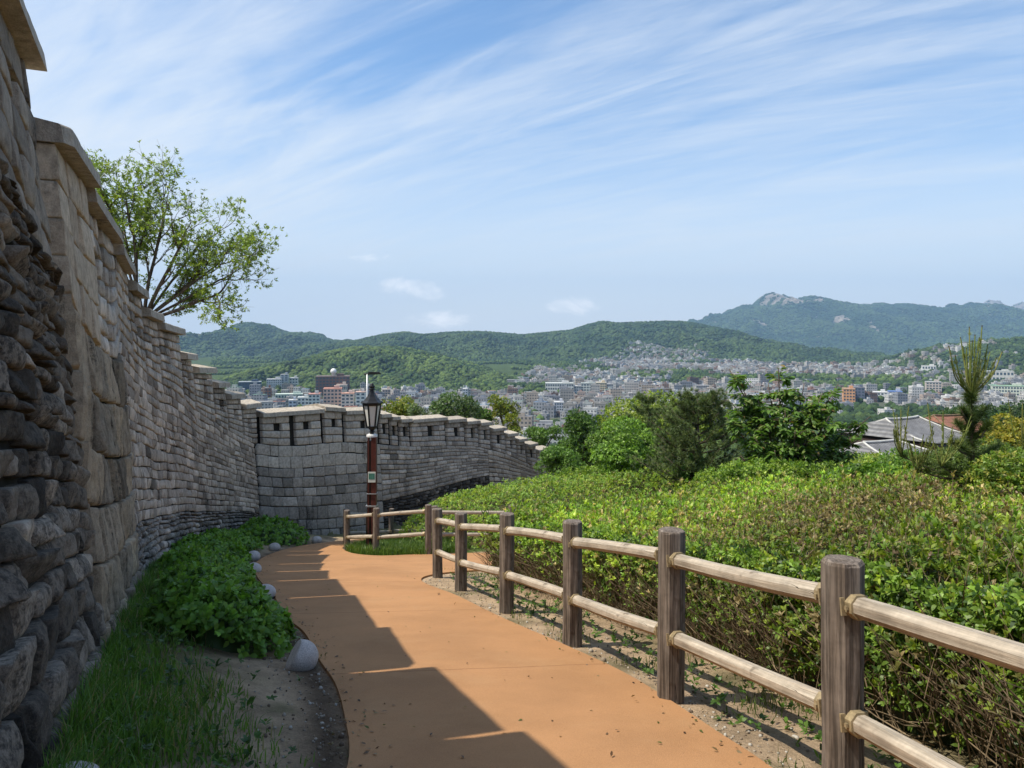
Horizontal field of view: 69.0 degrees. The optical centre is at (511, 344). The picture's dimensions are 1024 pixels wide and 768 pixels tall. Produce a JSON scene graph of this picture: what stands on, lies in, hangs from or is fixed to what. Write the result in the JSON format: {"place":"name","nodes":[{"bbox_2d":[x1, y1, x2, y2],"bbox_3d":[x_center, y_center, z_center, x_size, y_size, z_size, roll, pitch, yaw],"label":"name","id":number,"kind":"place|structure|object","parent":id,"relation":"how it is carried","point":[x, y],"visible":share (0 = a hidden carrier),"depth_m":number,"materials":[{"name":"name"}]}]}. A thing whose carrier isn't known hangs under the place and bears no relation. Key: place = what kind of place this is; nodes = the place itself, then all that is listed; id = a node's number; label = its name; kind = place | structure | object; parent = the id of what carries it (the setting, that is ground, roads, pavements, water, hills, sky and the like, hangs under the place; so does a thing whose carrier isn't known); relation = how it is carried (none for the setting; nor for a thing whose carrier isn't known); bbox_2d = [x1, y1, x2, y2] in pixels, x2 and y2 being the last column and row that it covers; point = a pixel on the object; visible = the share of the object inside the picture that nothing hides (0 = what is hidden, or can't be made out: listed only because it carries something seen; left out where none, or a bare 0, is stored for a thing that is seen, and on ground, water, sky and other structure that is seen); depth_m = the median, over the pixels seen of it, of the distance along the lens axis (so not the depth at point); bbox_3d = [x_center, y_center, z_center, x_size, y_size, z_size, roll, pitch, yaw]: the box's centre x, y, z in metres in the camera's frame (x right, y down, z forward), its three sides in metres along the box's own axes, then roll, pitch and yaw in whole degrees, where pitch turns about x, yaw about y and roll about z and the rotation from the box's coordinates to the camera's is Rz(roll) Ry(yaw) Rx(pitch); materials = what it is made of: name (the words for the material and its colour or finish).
{"place":"outdoors","nodes":[
{"label":"outdoors","id":0,"kind":"place"},
{"bbox_2d":[176,326,351,356],"bbox_3d":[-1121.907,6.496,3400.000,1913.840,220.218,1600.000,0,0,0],"label":"mountain","id":1,"kind":"structure","parent":0,"point":[189,337],"depth_m":3012.33,"materials":[{"name":"plant"}]},
{"bbox_2d":[177,322,338,357],"bbox_3d":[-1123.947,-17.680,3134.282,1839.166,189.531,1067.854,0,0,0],"label":"forest","id":2,"kind":"object","parent":1,"relation":"on","point":[245,332],"visible":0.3,"depth_m":3016.40,"materials":[{"name":"plant"}]},
{"bbox_2d":[227,352,498,383],"bbox_3d":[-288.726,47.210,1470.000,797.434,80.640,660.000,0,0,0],"label":"hill","id":3,"kind":"structure","parent":0,"point":[354,380],"depth_m":1308.04,"materials":[{"name":"plant"}]},
{"bbox_2d":[214,345,518,385],"bbox_3d":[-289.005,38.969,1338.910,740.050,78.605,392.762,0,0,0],"label":"forest","id":4,"kind":"object","parent":3,"relation":"on","point":[435,363],"visible":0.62,"depth_m":1315.66,"materials":[{"name":"plant"}]},
{"bbox_2d":[255,536,771,767],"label":"path","id":5,"kind":"structure","parent":0,"point":[435,680],"depth_m":5.82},
{"bbox_2d":[24,0,1023,339],"label":"sky","id":6,"kind":"structure","parent":0,"point":[425,166],"materials":[{"name":"blue"}]},
{"bbox_2d":[55,354,1016,767],"bbox_3d":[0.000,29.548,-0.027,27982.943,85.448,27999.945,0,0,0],"label":"ground","id":7,"kind":"structure","parent":0,"point":[261,686],"depth_m":5.48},
{"bbox_2d":[59,761,98,767],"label":"boulder","id":8,"kind":"object","parent":7,"relation":"on","point":[88,766],"visible":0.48,"depth_m":3.38,"materials":[{"name":"stone"}]},
{"bbox_2d":[84,139,287,330],"bbox_3d":[-10.022,-1.371,21.752,7.216,9.008,4.138,0,0,0],"label":"airy tree","id":9,"kind":"object","parent":7,"relation":"on","point":[195,271],"visible":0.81,"depth_m":21.34,"materials":[{"name":"green plant"}]},
{"bbox_2d":[154,542,255,577],"bbox_3d":[-4.969,3.668,12.312,1.451,1.161,2.565,0,0,0],"label":"leafy shrub","id":10,"kind":"object","parent":7,"relation":"on","point":[190,553],"visible":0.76,"depth_m":11.81,"materials":[{"name":"green plant"}]},
{"bbox_2d":[151,558,265,596],"bbox_3d":[-3.746,3.067,9.367,1.334,0.991,2.096,0,0,0],"label":"leafy shrub","id":11,"kind":"object","parent":7,"relation":"on","point":[199,568],"visible":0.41,"depth_m":8.91,"materials":[{"name":"green plant"}]},
{"bbox_2d":[170,532,251,561],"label":"leafy shrub","id":12,"kind":"object","parent":7,"relation":"on","point":[220,544],"visible":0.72,"depth_m":15.39,"materials":[{"name":"green plant"}]},
{"bbox_2d":[139,573,301,658],"bbox_3d":[-2.759,2.648,7.198,1.343,0.978,1.729,0,0,0],"label":"leafy shrub","id":13,"kind":"object","parent":7,"relation":"on","point":[242,620],"visible":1,"depth_m":6.75,"materials":[{"name":"green plant"}]},
{"bbox_2d":[203,527,263,551],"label":"leafy shrub","id":14,"kind":"object","parent":7,"relation":"on","point":[248,539],"visible":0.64,"depth_m":18.59,"materials":[{"name":"green plant"}]},
{"bbox_2d":[238,379,261,389],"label":"building","id":15,"kind":"structure","parent":7,"relation":"on","point":[245,384],"depth_m":1003.73,"materials":[{"name":"grey glass"}]},
{"bbox_2d":[249,551,260,560],"bbox_3d":[-5.975,4.888,17.201,0.317,0.257,0.322,0,0,-8],"label":"boulder","id":16,"kind":"object","parent":7,"relation":"on","point":[255,556],"visible":0.59,"depth_m":17.11,"materials":[{"name":"stone"}]},
{"bbox_2d":[262,584,275,598],"bbox_3d":[-3.617,3.633,10.899,0.311,0.245,0.314,0,0,-27],"label":"boulder","id":17,"kind":"object","parent":7,"relation":"on","point":[272,589],"visible":0.3,"depth_m":10.86,"materials":[{"name":"stone"}]},
{"bbox_2d":[237,514,309,545],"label":"leafy shrub","id":18,"kind":"object","parent":7,"relation":"on","point":[266,530],"visible":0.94,"depth_m":21.70,"materials":[{"name":"green plant"}]},
{"bbox_2d":[268,543,279,550],"bbox_3d":[-6.381,5.445,20.002,0.314,0.248,0.311,0,0,-22],"label":"boulder","id":19,"kind":"object","parent":7,"relation":"on","point":[274,547],"visible":0.84,"depth_m":19.89,"materials":[{"name":"stone"}]},
{"bbox_2d":[266,377,281,388],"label":"building","id":20,"kind":"structure","parent":7,"relation":"on","point":[276,381],"depth_m":1055.13,"materials":[{"name":"grey concrete"}]},
{"bbox_2d":[0,0,564,767],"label":"fortress wall","id":21,"kind":"structure","parent":7,"relation":"on","point":[134,440],"depth_m":6.79,"materials":[{"name":"stone"}]},
{"bbox_2d":[280,372,288,383],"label":"building","id":22,"kind":"structure","parent":7,"relation":"on","point":[284,377],"depth_m":1063.42,"materials":[{"name":"grey concrete"}]},
{"bbox_2d":[275,391,302,398],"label":"building","id":23,"kind":"structure","parent":7,"relation":"on","point":[284,395],"depth_m":899.06,"materials":[{"name":"grey concrete"}]},
{"bbox_2d":[288,397,296,406],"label":"building","id":24,"kind":"structure","parent":7,"relation":"on","point":[293,402],"depth_m":761.12,"materials":[{"name":"white concrete"}]},
{"bbox_2d":[289,376,298,385],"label":"building","id":25,"kind":"structure","parent":7,"relation":"on","point":[293,380],"depth_m":1074.72,"materials":[{"name":"grey concrete"}]},
{"bbox_2d":[285,639,318,670],"bbox_3d":[-1.851,2.747,6.551,0.289,0.294,0.313,0,0,0],"label":"boulder","id":26,"kind":"object","parent":7,"relation":"on","point":[304,655],"visible":0.81,"depth_m":6.46,"materials":[{"name":"stone"}]},
{"bbox_2d":[297,394,307,405],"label":"building","id":27,"kind":"structure","parent":7,"relation":"on","point":[302,400],"depth_m":763.69,"materials":[{"name":"white concrete"}]},
{"bbox_2d":[308,391,320,404],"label":"building","id":28,"kind":"structure","parent":7,"relation":"on","point":[313,398],"depth_m":764.19,"materials":[{"name":"white concrete"}]},
{"bbox_2d":[315,368,349,395],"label":"building","id":29,"kind":"structure","parent":7,"relation":"on","point":[331,380],"depth_m":929.40,"materials":[{"name":"brown concrete"}]},
{"bbox_2d":[323,385,341,405],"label":"building","id":30,"kind":"structure","parent":7,"relation":"on","point":[332,395],"depth_m":774.74,"materials":[{"name":"pink concrete"}]},
{"bbox_2d":[341,390,354,406],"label":"building","id":31,"kind":"structure","parent":7,"relation":"on","point":[347,398],"depth_m":766.29,"materials":[{"name":"beige concrete"}]},
{"bbox_2d":[355,389,365,406],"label":"building","id":32,"kind":"structure","parent":7,"relation":"on","point":[360,396],"depth_m":763.34,"materials":[{"name":"white concrete"}]},
{"bbox_2d":[361,383,382,547],"bbox_3d":[-3.760,3.380,20.000,0.580,4.700,0.579,0,0,0],"label":"street lamp","id":33,"kind":"object","parent":7,"relation":"on","point":[372,402],"visible":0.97,"depth_m":19.88,"materials":[{"name":"metal"}]},
{"bbox_2d":[364,372,380,396],"bbox_3d":[-11.234,6.105,60.000,1.354,7.840,0.250,0,0,0],"label":"camera pole","id":34,"kind":"object","parent":7,"relation":"on","point":[369,373],"visible":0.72,"depth_m":59.94,"materials":[{"name":"metal"}]},
{"bbox_2d":[343,504,449,554],"bbox_3d":[-3.515,5.466,21.945,3.038,2.996,7.083,0,0,0],"label":"timber fence","id":35,"kind":"object","parent":7,"relation":"on","point":[376,514],"visible":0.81,"depth_m":18.69,"materials":[{"name":"wood"}]},
{"bbox_2d":[381,395,415,415],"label":"broadleaf tree","id":36,"kind":"object","parent":7,"relation":"on","point":[401,407],"visible":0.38,"depth_m":54.30,"materials":[{"name":"green plant"}]},
{"bbox_2d":[407,403,428,415],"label":"broadleaf tree","id":37,"kind":"object","parent":7,"relation":"on","point":[415,410],"visible":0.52,"depth_m":52.52,"materials":[{"name":"green plant"}]},
{"bbox_2d":[421,395,433,406],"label":"city building","id":38,"kind":"structure","parent":7,"relation":"on","point":[427,400],"depth_m":723.62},
{"bbox_2d":[37,533,818,767],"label":"grass","id":39,"kind":"structure","parent":7,"relation":"on","point":[78,738],"depth_m":4.48,"materials":[{"name":"green plant"}]},
{"bbox_2d":[428,391,484,419],"bbox_3d":[-4.138,7.447,55.784,4.354,8.073,3.869,0,0,0],"label":"broadleaf tree","id":40,"kind":"object","parent":7,"relation":"on","point":[466,407],"visible":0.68,"depth_m":55.18,"materials":[{"name":"green plant"}]},
{"bbox_2d":[432,505,522,535],"bbox_3d":[-0.011,4.962,19.268,4.138,1.760,0.306,0,0,-14],"label":"timber fence","id":41,"kind":"object","parent":7,"relation":"on","point":[467,512],"visible":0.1,"depth_m":18.98,"materials":[{"name":"wood"}]},
{"bbox_2d":[476,395,489,402],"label":"city building","id":42,"kind":"structure","parent":7,"relation":"on","point":[482,398],"depth_m":758.62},
{"bbox_2d":[475,406,495,425],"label":"broadleaf tree","id":43,"kind":"object","parent":7,"relation":"on","point":[487,416],"visible":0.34,"depth_m":57.74,"materials":[{"name":"green plant"}]},
{"bbox_2d":[486,394,521,425],"bbox_3d":[-0.563,7.607,57.144,2.769,7.820,1.919,0,0,-27],"label":"broadleaf tree","id":44,"kind":"object","parent":7,"relation":"on","point":[500,407],"visible":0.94,"depth_m":56.79,"materials":[{"name":"green plant"}]},
{"bbox_2d":[502,412,522,435],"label":"broadleaf tree","id":45,"kind":"object","parent":7,"relation":"on","point":[514,426],"visible":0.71,"depth_m":55.97,"materials":[{"name":"green plant"}]},
{"bbox_2d":[248,556,797,767],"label":"leaf litter","id":46,"kind":"object","parent":7,"relation":"on","point":[611,752],"visible":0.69,"depth_m":5.15,"materials":[{"name":"plant"}]},
{"bbox_2d":[86,566,978,767],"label":"ground weeds","id":47,"kind":"object","parent":7,"relation":"on","point":[250,700],"visible":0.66,"depth_m":5.09,"materials":[{"name":"green plant"}]},
{"bbox_2d":[527,390,537,403],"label":"city building","id":48,"kind":"structure","parent":7,"relation":"on","point":[532,395],"depth_m":792.63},
{"bbox_2d":[523,424,563,446],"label":"broadleaf tree","id":49,"kind":"object","parent":7,"relation":"on","point":[539,435],"visible":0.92,"depth_m":45.64,"materials":[{"name":"green plant"}]},
{"bbox_2d":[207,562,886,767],"bbox_3d":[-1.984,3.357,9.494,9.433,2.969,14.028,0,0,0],"label":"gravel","id":50,"kind":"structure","parent":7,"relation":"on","point":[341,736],"depth_m":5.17,"materials":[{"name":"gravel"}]},
{"bbox_2d":[542,403,555,417],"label":"city building","id":51,"kind":"structure","parent":7,"relation":"on","point":[548,408],"depth_m":669.32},
{"bbox_2d":[399,466,710,548],"bbox_3d":[1.537,5.170,23.310,10.329,3.145,7.111,0,0,0],"label":"hedge","id":52,"kind":"object","parent":7,"relation":"on","point":[576,484],"visible":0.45,"depth_m":21.85,"materials":[{"name":"green plant"}]},
{"bbox_2d":[554,398,563,410],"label":"building","id":53,"kind":"structure","parent":7,"relation":"on","point":[559,404],"depth_m":712.62,"materials":[{"name":"white concrete"}]},
{"bbox_2d":[533,445,585,490],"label":"leafy shrub","id":54,"kind":"object","parent":7,"relation":"on","point":[555,460],"visible":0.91,"depth_m":29.57,"materials":[{"name":"green plant"}]},
{"bbox_2d":[545,381,573,391],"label":"building","id":55,"kind":"structure","parent":7,"relation":"on","point":[551,386],"depth_m":1018.74,"materials":[{"name":"white concrete"}]},
{"bbox_2d":[560,387,573,402],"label":"city building","id":56,"kind":"structure","parent":7,"relation":"on","point":[567,393],"depth_m":782.38,"materials":[{"name":"concrete"}]},
{"bbox_2d":[563,401,576,408],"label":"city building","id":57,"kind":"structure","parent":7,"relation":"on","point":[570,404],"depth_m":687.26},
{"bbox_2d":[557,407,606,487],"bbox_3d":[3.964,5.816,39.948,3.382,5.076,3.486,0,0,0],"label":"broadleaf tree","id":58,"kind":"object","parent":7,"relation":"on","point":[578,430],"visible":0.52,"depth_m":39.42,"materials":[{"name":"green plant"}]},
{"bbox_2d":[581,381,593,393],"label":"building","id":59,"kind":"structure","parent":7,"relation":"on","point":[586,387],"depth_m":1025.95,"materials":[{"name":"white concrete"}]},
{"bbox_2d":[583,405,597,421],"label":"city building","id":60,"kind":"structure","parent":7,"relation":"on","point":[590,409],"depth_m":614.45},
{"bbox_2d":[591,383,599,392],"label":"city building","id":61,"kind":"structure","parent":7,"relation":"on","point":[595,387],"depth_m":923.76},
{"bbox_2d":[594,401,606,408],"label":"city building","id":62,"kind":"structure","parent":7,"relation":"on","point":[601,404],"depth_m":657.33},
{"bbox_2d":[544,465,671,491],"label":"leafy shrub","id":63,"kind":"object","parent":7,"relation":"on","point":[581,470],"visible":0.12,"depth_m":28.27,"materials":[{"name":"green plant"}]},
{"bbox_2d":[210,331,1023,470],"bbox_3d":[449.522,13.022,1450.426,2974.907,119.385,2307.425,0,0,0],"label":"valley trees","id":64,"kind":"object","parent":7,"relation":"on","point":[861,411],"visible":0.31,"depth_m":1362.95,"materials":[{"name":"plant"}]},
{"bbox_2d":[225,339,1023,438],"bbox_3d":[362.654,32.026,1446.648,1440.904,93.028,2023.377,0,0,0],"label":"distant city","id":65,"kind":"object","parent":7,"relation":"on","point":[629,389],"visible":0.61,"depth_m":1299.39},
{"bbox_2d":[584,415,664,490],"bbox_3d":[3.705,4.259,24.909,2.724,3.652,3.634,0,0,42],"label":"leafy shrub","id":66,"kind":"object","parent":7,"relation":"on","point":[617,444],"visible":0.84,"depth_m":24.20,"materials":[{"name":"green plant"}]},
{"bbox_2d":[624,390,678,486],"bbox_3d":[5.127,4.105,28.253,2.580,4.864,3.077,0,0,-42],"label":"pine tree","id":67,"kind":"object","parent":7,"relation":"on","point":[645,401],"visible":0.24,"depth_m":27.82,"materials":[{"name":"green plant"}]},
{"bbox_2d":[597,389,729,452],"bbox_3d":[6.403,4.394,31.430,5.465,5.093,5.377,0,0,-25],"label":"broadleaf tree","id":68,"kind":"object","parent":7,"relation":"on","point":[625,406],"visible":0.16,"depth_m":31.20,"materials":[{"name":"green plant"}]},
{"bbox_2d":[679,380,691,387],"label":"city building","id":69,"kind":"structure","parent":7,"relation":"on","point":[686,383],"depth_m":1009.95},
{"bbox_2d":[621,385,750,495],"bbox_3d":[5.577,3.245,21.997,4.186,4.235,4.320,0,0,27],"label":"pine tree","id":70,"kind":"object","parent":7,"relation":"on","point":[691,407],"visible":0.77,"depth_m":21.65,"materials":[{"name":"green plant"}]},
{"bbox_2d":[676,452,705,486],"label":"leafy shrub","id":71,"kind":"object","parent":7,"relation":"on","point":[689,475],"visible":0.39,"depth_m":21.77,"materials":[{"name":"green plant"}]},
{"bbox_2d":[687,376,698,384],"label":"city building","id":72,"kind":"structure","parent":7,"relation":"on","point":[695,380],"depth_m":1100.49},
{"bbox_2d":[432,508,1023,767],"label":"timber fence","id":73,"kind":"object","parent":7,"relation":"on","point":[849,607],"visible":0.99,"depth_m":4.18,"materials":[{"name":"wood"}]},
{"bbox_2d":[470,460,1023,767],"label":"hedge","id":74,"kind":"object","parent":7,"relation":"on","point":[914,541],"visible":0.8,"depth_m":5.72,"materials":[{"name":"green plant"}]},
{"bbox_2d":[758,373,768,383],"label":"city building","id":75,"kind":"structure","parent":7,"relation":"on","point":[762,377],"depth_m":1154.72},
{"bbox_2d":[689,456,848,485],"bbox_3d":[5.751,3.243,15.759,4.028,1.789,1.372,0,0,0],"label":"leafy shrub","id":76,"kind":"object","parent":7,"relation":"on","point":[736,468],"visible":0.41,"depth_m":15.58,"materials":[{"name":"green plant"}]},
{"bbox_2d":[655,448,930,496],"bbox_3d":[9.107,4.453,22.503,11.708,3.280,9.111,0,0,0],"label":"hedge","id":77,"kind":"object","parent":7,"relation":"on","point":[866,457],"visible":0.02,"depth_m":21.35,"materials":[{"name":"green plant"}]},
{"bbox_2d":[724,365,870,475],"bbox_3d":[6.558,2.412,16.783,3.692,3.903,2.136,0,0,0],"label":"broadleaf tree","id":78,"kind":"object","parent":7,"relation":"on","point":[803,443],"visible":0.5,"depth_m":16.71,"materials":[{"name":"green plant"}]},
{"bbox_2d":[842,386,854,402],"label":"building","id":79,"kind":"structure","parent":7,"relation":"on","point":[848,394],"depth_m":858.94,"materials":[{"name":"orange concrete"}]},
{"bbox_2d":[853,384,864,402],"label":"building","id":80,"kind":"structure","parent":7,"relation":"on","point":[860,391],"depth_m":872.64,"materials":[{"name":"grey concrete"}]},
{"bbox_2d":[823,461,900,483],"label":"leafy shrub","id":81,"kind":"object","parent":7,"relation":"on","point":[868,467],"visible":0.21,"depth_m":12.43,"materials":[{"name":"green plant"}]},
{"bbox_2d":[863,383,876,391],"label":"city building","id":82,"kind":"structure","parent":7,"relation":"on","point":[870,387],"depth_m":931.46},
{"bbox_2d":[865,391,877,401],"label":"city building","id":83,"kind":"structure","parent":7,"relation":"on","point":[874,396],"depth_m":876.92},
{"bbox_2d":[820,439,926,467],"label":"tiled house","id":84,"kind":"structure","parent":7,"relation":"on","point":[874,446],"depth_m":49.37,"materials":[{"name":"grey tile"}]},
{"bbox_2d":[872,389,887,401],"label":"building","id":85,"kind":"structure","parent":7,"relation":"on","point":[882,392],"depth_m":893.87,"materials":[{"name":"white concrete"}]},
{"bbox_2d":[877,407,895,413],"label":"city building","id":86,"kind":"structure","parent":7,"relation":"on","point":[886,409],"depth_m":689.25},
{"bbox_2d":[862,447,935,470],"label":"leafy shrub","id":87,"kind":"object","parent":7,"relation":"on","point":[895,462],"visible":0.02,"depth_m":14.44,"materials":[{"name":"green plant"}]},
{"bbox_2d":[893,392,907,404],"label":"city building","id":88,"kind":"structure","parent":7,"relation":"on","point":[899,397],"depth_m":794.56,"materials":[{"name":"concrete"}]},
{"bbox_2d":[837,415,969,450],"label":"tiled house","id":89,"kind":"structure","parent":7,"relation":"on","point":[918,427],"depth_m":56.88,"materials":[{"name":"grey tile"}]},
{"bbox_2d":[908,385,923,398],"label":"city building","id":90,"kind":"structure","parent":7,"relation":"on","point":[915,390],"depth_m":857.78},
{"bbox_2d":[921,364,935,370],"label":"building","id":91,"kind":"structure","parent":7,"relation":"on","point":[928,367],"depth_m":1505.36,"materials":[{"name":"white concrete"}]},
{"bbox_2d":[924,379,941,391],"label":"building","id":92,"kind":"structure","parent":7,"relation":"on","point":[935,385],"depth_m":995.06,"materials":[{"name":"beige concrete"}]},
{"bbox_2d":[846,399,1023,440],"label":"tree belt","id":93,"kind":"object","parent":7,"relation":"on","point":[1015,409],"visible":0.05,"depth_m":177.57,"materials":[{"name":"green plant"}]},
{"bbox_2d":[925,414,984,446],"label":"tiled house","id":94,"kind":"structure","parent":7,"relation":"on","point":[937,418],"depth_m":75.22,"materials":[{"name":"brown tile"}]},
{"bbox_2d":[891,325,1023,499],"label":"young pine","id":95,"kind":"object","parent":7,"relation":"on","point":[970,413],"visible":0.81,"depth_m":8.59,"materials":[{"name":"green plant"}]},
{"bbox_2d":[926,435,1021,486],"bbox_3d":[6.135,2.085,9.499,1.713,1.863,0.988,0,0,0],"label":"leafy shrub","id":96,"kind":"object","parent":7,"relation":"on","point":[1006,447],"visible":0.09,"depth_m":9.46,"materials":[{"name":"green plant"}]},
{"bbox_2d":[957,446,1023,506],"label":"leafy shrub","id":97,"kind":"object","parent":7,"relation":"on","point":[1001,467],"visible":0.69,"depth_m":8.05,"materials":[{"name":"green plant"}]},
{"bbox_2d":[985,369,1013,379],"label":"building","id":98,"kind":"structure","parent":7,"relation":"on","point":[1003,373],"depth_m":1260.29,"materials":[{"name":"white concrete"}]},
{"bbox_2d":[976,412,1023,447],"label":"leafy shrub","id":99,"kind":"object","parent":7,"relation":"on","point":[1005,433],"visible":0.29,"depth_m":12.90,"materials":[{"name":"yellow plant"}]},
{"bbox_2d":[990,383,1023,395],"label":"building","id":100,"kind":"structure","parent":7,"relation":"on","point":[1016,388],"depth_m":922.59,"materials":[{"name":"white concrete"}]},
{"bbox_2d":[278,325,867,360],"bbox_3d":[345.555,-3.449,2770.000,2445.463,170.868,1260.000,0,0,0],"label":"hill","id":101,"kind":"structure","parent":0,"point":[681,343],"depth_m":2469.72,"materials":[{"name":"plant"}]},
{"bbox_2d":[260,320,890,361],"bbox_3d":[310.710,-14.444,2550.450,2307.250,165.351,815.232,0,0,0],"label":"forest","id":102,"kind":"object","parent":101,"relation":"on","point":[626,332],"visible":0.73,"depth_m":2500.05,"materials":[{"name":"plant"}]},
{"bbox_2d":[691,293,1022,353],"bbox_3d":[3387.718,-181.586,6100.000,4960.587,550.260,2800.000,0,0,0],"label":"mountain","id":103,"kind":"structure","parent":0,"point":[838,319],"depth_m":5763.15,"materials":[{"name":"plant"}]},
{"bbox_2d":[687,292,1023,353],"bbox_3d":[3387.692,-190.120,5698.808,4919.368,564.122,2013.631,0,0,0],"label":"forest","id":104,"kind":"object","parent":103,"relation":"on","point":[855,312],"visible":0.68,"depth_m":5548.50,"materials":[{"name":"plant"}]},
{"bbox_2d":[876,348,1023,375],"bbox_3d":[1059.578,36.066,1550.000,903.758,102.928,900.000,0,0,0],"label":"hill","id":105,"kind":"structure","parent":0,"point":[962,364],"depth_m":1534.29,"materials":[{"name":"plant"}]},
{"bbox_2d":[883,337,1023,377],"bbox_3d":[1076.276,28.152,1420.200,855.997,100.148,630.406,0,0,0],"label":"forest","id":106,"kind":"object","parent":105,"relation":"on","point":[902,362],"visible":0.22,"depth_m":1602.35,"materials":[{"name":"plant"}]},
{"bbox_2d":[983,300,1023,309],"bbox_3d":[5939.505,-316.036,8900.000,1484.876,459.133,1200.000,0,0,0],"label":"mountain","id":107,"kind":"structure","parent":0,"point":[1021,306],"depth_m":8943.15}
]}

